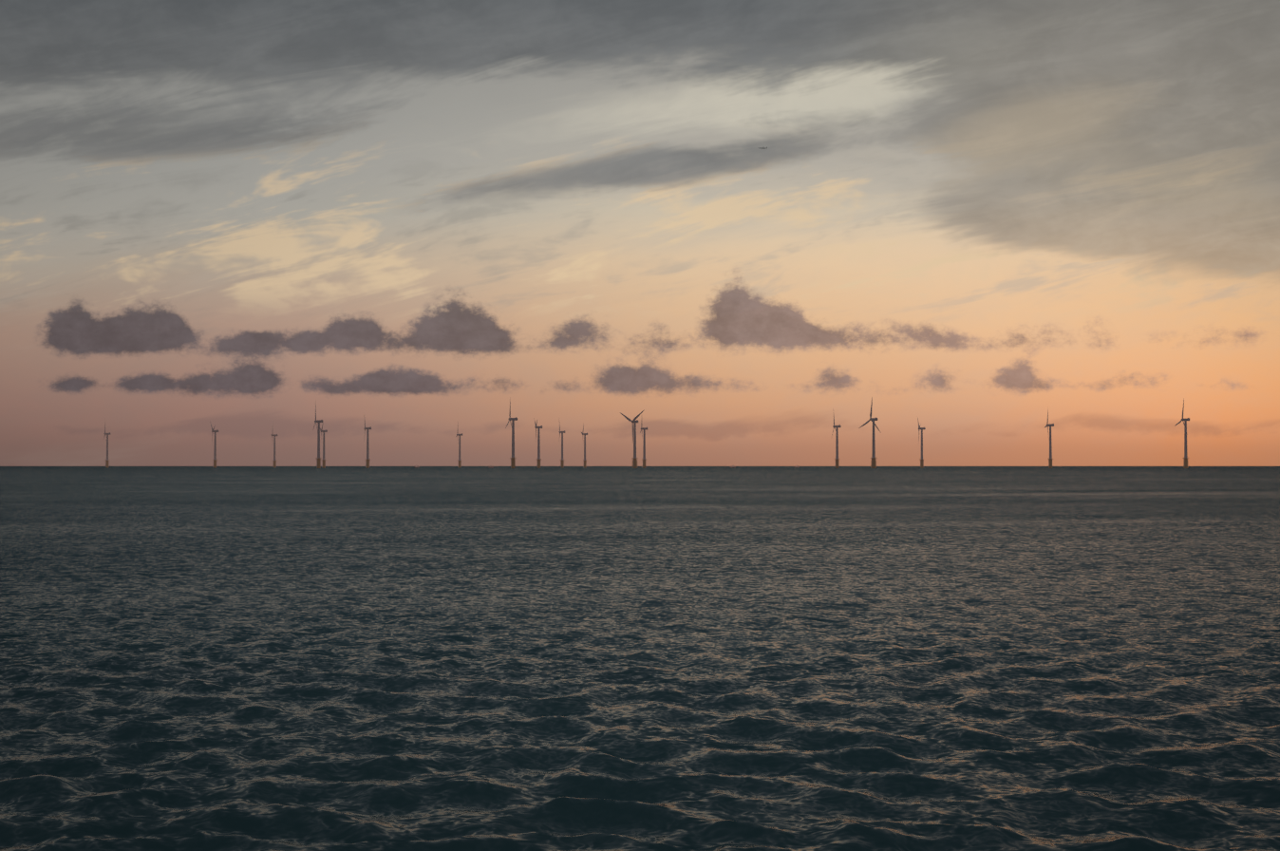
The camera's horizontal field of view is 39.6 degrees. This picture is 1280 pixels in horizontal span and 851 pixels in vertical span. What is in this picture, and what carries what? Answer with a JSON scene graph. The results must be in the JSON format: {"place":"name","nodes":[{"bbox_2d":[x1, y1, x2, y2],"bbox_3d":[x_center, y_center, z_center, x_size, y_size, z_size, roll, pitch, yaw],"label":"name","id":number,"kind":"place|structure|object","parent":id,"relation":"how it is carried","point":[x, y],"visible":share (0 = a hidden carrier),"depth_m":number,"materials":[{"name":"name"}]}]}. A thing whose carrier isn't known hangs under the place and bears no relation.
{"place":"outdoors","nodes":[
{"label":"outdoors","id":0,"kind":"place"},
{"bbox_2d":[0,466,1279,850],"bbox_3d":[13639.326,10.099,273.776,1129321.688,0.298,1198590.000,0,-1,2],"label":"sea","id":1,"kind":"structure","parent":0,"point":[646,658],"depth_m":35.44,"materials":[{"name":"liquid"}]},
{"bbox_2d":[103,424,110,467],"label":"wind turbine","id":2,"kind":"object","parent":1,"relation":"in","point":[106,460],"visible":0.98,"depth_m":4765.47,"materials":[{"name":"metal"}]},
{"bbox_2d":[209,420,218,467],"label":"wind turbine","id":3,"kind":"object","parent":1,"relation":"in","point":[215,460],"visible":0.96,"depth_m":4396.36,"materials":[{"name":"metal"}]},
{"bbox_2d":[271,433,277,467],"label":"wind turbine","id":4,"kind":"object","parent":1,"relation":"in","point":[274,461],"visible":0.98,"depth_m":4997.54,"materials":[{"name":"metal"}]},
{"bbox_2d":[312,404,322,468],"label":"wind turbine","id":5,"kind":"object","parent":1,"relation":"in","point":[318,463],"visible":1,"depth_m":3447.40,"materials":[{"name":"metal"}]},
{"bbox_2d":[320,420,327,467],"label":"wind turbine","id":6,"kind":"object","parent":1,"relation":"in","point":[324,460],"visible":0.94,"depth_m":4387.30,"materials":[{"name":"metal"}]},
{"bbox_2d":[363,421,371,467],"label":"wind turbine","id":7,"kind":"object","parent":1,"relation":"in","point":[367,452],"visible":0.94,"depth_m":4075.61,"materials":[{"name":"metal"}]},
{"bbox_2d":[455,432,462,467],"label":"wind turbine","id":8,"kind":"object","parent":1,"relation":"in","point":[460,461],"visible":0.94,"depth_m":4896.65,"materials":[{"name":"metal"}]},
{"bbox_2d":[506,401,517,468],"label":"wind turbine","id":9,"kind":"object","parent":1,"relation":"in","point":[513,458],"visible":0.94,"depth_m":3279.12,"materials":[{"name":"metal"}]},
{"bbox_2d":[533,417,542,468],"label":"wind turbine","id":10,"kind":"object","parent":1,"relation":"in","point":[538,459],"visible":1,"depth_m":3952.03,"materials":[{"name":"metal"}]},
{"bbox_2d":[558,425,564,467],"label":"wind turbine","id":11,"kind":"object","parent":1,"relation":"in","point":[561,461],"visible":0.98,"depth_m":4505.98,"materials":[{"name":"metal"}]},
{"bbox_2d":[581,425,587,467],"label":"wind turbine","id":12,"kind":"object","parent":1,"relation":"in","point":[585,460],"visible":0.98,"depth_m":4804.48,"materials":[{"name":"metal"}]},
{"bbox_2d":[620,409,644,468],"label":"wind turbine","id":13,"kind":"object","parent":1,"relation":"in","point":[634,458],"visible":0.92,"depth_m":3469.31,"materials":[{"name":"metal"}]},
{"bbox_2d":[640,424,647,467],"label":"wind turbine","id":14,"kind":"object","parent":1,"relation":"in","point":[644,459],"visible":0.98,"depth_m":4113.73,"materials":[{"name":"metal"}]},
{"bbox_2d":[831,416,841,468],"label":"wind turbine","id":15,"kind":"object","parent":1,"relation":"in","point":[837,445],"visible":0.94,"depth_m":3878.32,"materials":[{"name":"metal"}]},
{"bbox_2d":[858,396,881,468],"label":"wind turbine","id":16,"kind":"object","parent":1,"relation":"in","point":[873,458],"visible":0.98,"depth_m":3295.78,"materials":[{"name":"metal"}]},
{"bbox_2d":[917,417,925,467],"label":"wind turbine","id":17,"kind":"object","parent":1,"relation":"in","point":[921,460],"visible":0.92,"depth_m":4093.74,"materials":[{"name":"metal"}]},
{"bbox_2d":[1044,409,1054,468],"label":"wind turbine","id":18,"kind":"object","parent":1,"relation":"in","point":[1050,459],"visible":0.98,"depth_m":3761.67,"materials":[{"name":"metal"}]},
{"bbox_2d":[1175,398,1189,468],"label":"wind turbine","id":19,"kind":"object","parent":1,"relation":"in","point":[1185,461],"visible":1,"depth_m":3316.31,"materials":[{"name":"metal"}]},
{"bbox_2d":[0,0,1279,466],"label":"sky","id":20,"kind":"structure","parent":0,"point":[414,221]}
]}

